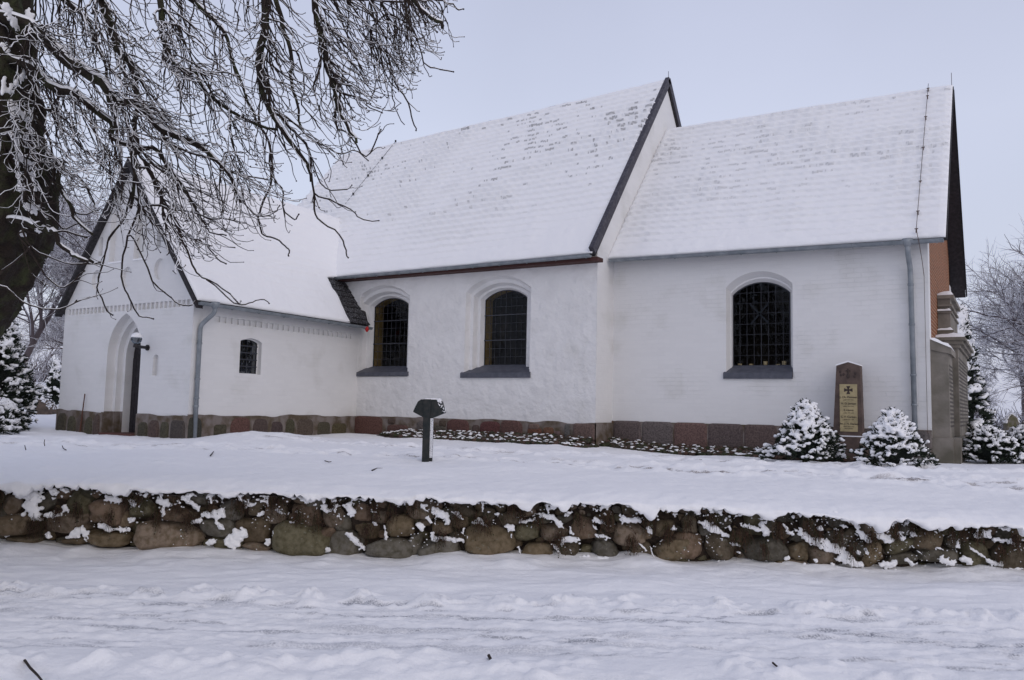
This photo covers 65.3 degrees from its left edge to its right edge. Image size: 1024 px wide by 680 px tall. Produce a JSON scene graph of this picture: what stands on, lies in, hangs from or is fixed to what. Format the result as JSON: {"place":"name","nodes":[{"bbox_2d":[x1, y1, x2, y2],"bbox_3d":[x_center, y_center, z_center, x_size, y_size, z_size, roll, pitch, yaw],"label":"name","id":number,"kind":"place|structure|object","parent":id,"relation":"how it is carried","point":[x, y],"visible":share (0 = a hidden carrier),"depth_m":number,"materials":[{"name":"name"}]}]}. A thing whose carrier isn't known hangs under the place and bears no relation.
{"place":"outdoors","nodes":[
{"label":"outdoors","id":0,"kind":"place"},
{"bbox_2d":[0,539,1023,679],"bbox_3d":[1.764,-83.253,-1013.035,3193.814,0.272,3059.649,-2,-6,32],"label":"road","id":1,"kind":"structure","parent":0,"point":[87,611],"depth_m":7.05,"materials":[{"name":"white snow"}]},
{"bbox_2d":[23,659,42,679],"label":"fallen twig","id":2,"kind":"object","parent":1,"relation":"on","point":[31,668],"visible":1,"depth_m":5.30,"materials":[{"name":"brown wood"}]},
{"bbox_2d":[0,0,464,337],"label":"bare chestnut tree","id":3,"kind":"object","parent":1,"relation":"on","point":[32,190],"visible":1,"depth_m":6.91,"materials":[{"name":"brown plant"}]},
{"bbox_2d":[0,371,1023,536],"bbox_3d":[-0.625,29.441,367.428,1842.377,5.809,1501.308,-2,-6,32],"label":"churchyard ground","id":4,"kind":"structure","parent":0,"point":[978,493],"depth_m":10.95,"materials":[{"name":"white snow"}]},
{"bbox_2d":[0,398,21,434],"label":"evergreen shrub","id":5,"kind":"object","parent":4,"relation":"on","point":[7,421],"visible":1,"depth_m":17.01,"materials":[{"name":"white plant"}]},
{"bbox_2d":[0,396,29,430],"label":"evergreen shrub","id":6,"kind":"object","parent":4,"relation":"on","point":[15,411],"visible":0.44,"depth_m":18.38,"materials":[{"name":"white plant"}]},
{"bbox_2d":[0,315,43,424],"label":"conifer","id":7,"kind":"object","parent":4,"relation":"on","point":[13,380],"visible":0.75,"depth_m":18.90,"materials":[{"name":"green plant"}]},
{"bbox_2d":[16,384,58,402],"bbox_3d":[-16.992,1.908,27.862,2.192,0.999,2.229,1,-5,-1],"label":"evergreen shrub","id":8,"kind":"object","parent":4,"relation":"on","point":[39,393],"visible":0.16,"depth_m":27.57,"materials":[{"name":"grey plant"}]},
{"bbox_2d":[26,399,58,414],"bbox_3d":[-14.183,2.054,24.188,0.798,0.560,0.619,1,-5,-1],"label":"boulder","id":9,"kind":"object","parent":4,"relation":"on","point":[46,407],"visible":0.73,"depth_m":23.93,"materials":[{"name":"brown"}]},
{"bbox_2d":[28,349,61,381],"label":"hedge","id":10,"kind":"object","parent":4,"relation":"on","point":[41,369],"visible":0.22,"depth_m":49.27,"materials":[{"name":"grey"}]},
{"bbox_2d":[27,317,64,364],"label":"bare tree","id":11,"kind":"object","parent":4,"relation":"on","point":[60,344],"visible":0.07,"depth_m":60.13,"materials":[{"name":"grey plant"}]},
{"bbox_2d":[40,360,61,404],"bbox_3d":[-15.448,1.505,26.901,0.939,1.821,0.987,-2,-6,32],"label":"evergreen shrub","id":12,"kind":"object","parent":4,"relation":"on","point":[51,389],"visible":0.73,"depth_m":26.80,"materials":[{"name":"white plant"}]},
{"bbox_2d":[18,152,106,383],"bbox_3d":[-20.534,-3.150,41.059,8.468,12.135,11.907,-2,-6,32],"label":"bare tree","id":13,"kind":"object","parent":4,"relation":"on","point":[38,374],"visible":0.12,"depth_m":38.83,"materials":[{"name":"grey plant"}]},
{"bbox_2d":[16,175,118,370],"bbox_3d":[-17.786,-2.171,31.137,8.406,9.733,8.297,-2,-6,32],"label":"bare tree","id":14,"kind":"object","parent":4,"relation":"on","point":[58,252],"visible":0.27,"depth_m":29.90,"materials":[{"name":"grey plant"}]},
{"bbox_2d":[79,394,84,431],"bbox_3d":[-9.981,1.758,18.548,0.085,1.022,0.035,5,-6,-37],"label":"stake","id":15,"kind":"object","parent":4,"relation":"on","point":[82,414],"visible":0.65,"depth_m":18.54,"materials":[{"name":"brown wood"}]},
{"bbox_2d":[413,398,445,461],"bbox_3d":[-1.317,1.490,12.736,0.517,1.128,0.252,1,-5,0],"label":"information sign post","id":16,"kind":"object","parent":4,"relation":"on","point":[428,410],"visible":1,"depth_m":12.64,"materials":[{"name":"black"}]},
{"bbox_2d":[55,71,966,461],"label":"church","id":17,"kind":"structure","parent":4,"relation":"on","point":[635,263],"depth_m":18.36,"materials":[{"name":"white paint"}]},
{"bbox_2d":[129,338,140,432],"bbox_3d":[-8.487,0.921,18.374,0.848,2.480,0.020,-2,-6,32],"label":"door","id":18,"kind":"structure","parent":17,"relation":"in","point":[137,352],"depth_m":18.49,"materials":[{"name":"black wood"}]},
{"bbox_2d":[131,332,149,350],"bbox_3d":[-8.025,0.030,17.306,0.240,0.364,0.507,-1,-5,21],"label":"wall lamp","id":19,"kind":"object","parent":17,"relation":"attached to","point":[136,344],"visible":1,"depth_m":17.19,"materials":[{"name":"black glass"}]},
{"bbox_2d":[239,340,257,373],"bbox_3d":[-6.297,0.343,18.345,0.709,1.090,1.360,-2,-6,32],"label":"window","id":20,"kind":"structure","parent":17,"relation":"in","point":[248,348],"depth_m":18.21,"materials":[{"name":"grey glass"}]},
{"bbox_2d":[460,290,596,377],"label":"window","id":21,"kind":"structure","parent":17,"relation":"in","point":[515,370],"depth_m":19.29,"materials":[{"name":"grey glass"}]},
{"bbox_2d":[723,282,792,378],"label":"window","id":22,"kind":"structure","parent":17,"relation":"in","point":[761,310],"depth_m":19.76,"materials":[{"name":"grey glass"}]},
{"bbox_2d":[0,485,1023,569],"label":"stone wall","id":23,"kind":"structure","parent":4,"relation":"on","point":[300,525],"depth_m":9.51,"materials":[{"name":"fieldstone"},{"name":"soil"},{"name":"snow"}]},
{"bbox_2d":[376,428,880,461],"bbox_3d":[1.600,2.278,17.444,11.900,0.458,1.812,-2,-6,32],"label":"cobble strip","id":24,"kind":"object","parent":4,"relation":"on","point":[579,441],"visible":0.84,"depth_m":17.31,"materials":[{"name":"stone"}]},
{"bbox_2d":[753,398,847,461],"bbox_3d":[5.264,1.675,14.321,1.491,1.300,1.528,2,-5,-11],"label":"dwarf spruce","id":25,"kind":"object","parent":4,"relation":"on","point":[804,434],"visible":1,"depth_m":14.02,"materials":[{"name":"green"}]},
{"bbox_2d":[833,361,869,456],"bbox_3d":[6.382,1.378,15.184,0.690,1.965,0.400,-2,-6,32],"label":"memorial stone","id":26,"kind":"object","parent":4,"relation":"on","point":[848,425],"visible":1,"depth_m":15.05,"materials":[{"name":"brown stone"}]},
{"bbox_2d":[848,407,940,466],"bbox_3d":[6.406,1.704,13.527,1.417,1.178,1.275,4,-6,-31],"label":"dwarf spruce","id":27,"kind":"object","parent":4,"relation":"on","point":[892,436],"visible":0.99,"depth_m":13.27,"materials":[{"name":"green"}]},
{"bbox_2d":[930,291,973,463],"bbox_3d":[9.659,0.835,17.408,0.580,3.557,6.440,-2,-6,32],"label":"war memorial","id":28,"kind":"object","parent":4,"relation":"on","point":[951,350],"visible":0.99,"depth_m":15.18,"materials":[{"name":"stone"}]},
{"bbox_2d":[967,419,984,431],"bbox_3d":[10.448,2.232,17.886,0.845,0.967,0.984,3,-5,-16],"label":"hedge shrub","id":29,"kind":"object","parent":4,"relation":"on","point":[973,424],"visible":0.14,"depth_m":17.84,"materials":[{"name":"white plant"}]},
{"bbox_2d":[957,303,996,424],"bbox_3d":[15.652,1.128,28.039,2.230,5.117,2.352,-2,-6,32],"label":"conifer","id":30,"kind":"object","parent":4,"relation":"on","point":[978,394],"visible":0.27,"depth_m":27.58,"materials":[{"name":"green"}]},
{"bbox_2d":[956,213,1023,425],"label":"bare tree","id":31,"kind":"object","parent":4,"relation":"on","point":[1012,317],"visible":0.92,"depth_m":30.08,"materials":[{"name":"grey plant"}]},
{"bbox_2d":[971,361,1009,420],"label":"bare tree","id":32,"kind":"object","parent":4,"relation":"on","point":[988,384],"visible":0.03,"depth_m":48.27,"materials":[{"name":"grey plant"}]},
{"bbox_2d":[962,424,1023,463],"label":"hedge shrub","id":33,"kind":"object","parent":4,"relation":"on","point":[979,443],"visible":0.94,"depth_m":14.82,"materials":[{"name":"green plant"}]},
{"bbox_2d":[973,402,1023,429],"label":"hedge","id":34,"kind":"object","parent":4,"relation":"on","point":[997,423],"visible":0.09,"depth_m":32.70,"materials":[{"name":"grey"}]},
{"bbox_2d":[999,423,1023,462],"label":"hedge shrub","id":35,"kind":"object","parent":4,"relation":"on","point":[1017,431],"visible":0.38,"depth_m":15.21,"materials":[{"name":"white plant"}]},
{"bbox_2d":[1003,413,1019,430],"bbox_3d":[12.485,2.368,19.976,0.349,1.071,0.188,1,-5,0],"label":"headstone","id":36,"kind":"object","parent":4,"relation":"on","point":[1010,420],"visible":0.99,"depth_m":19.93,"materials":[{"name":"white stone"}]},
{"bbox_2d":[16,0,1023,411],"label":"sky","id":37,"kind":"structure","parent":0,"point":[723,59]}
]}

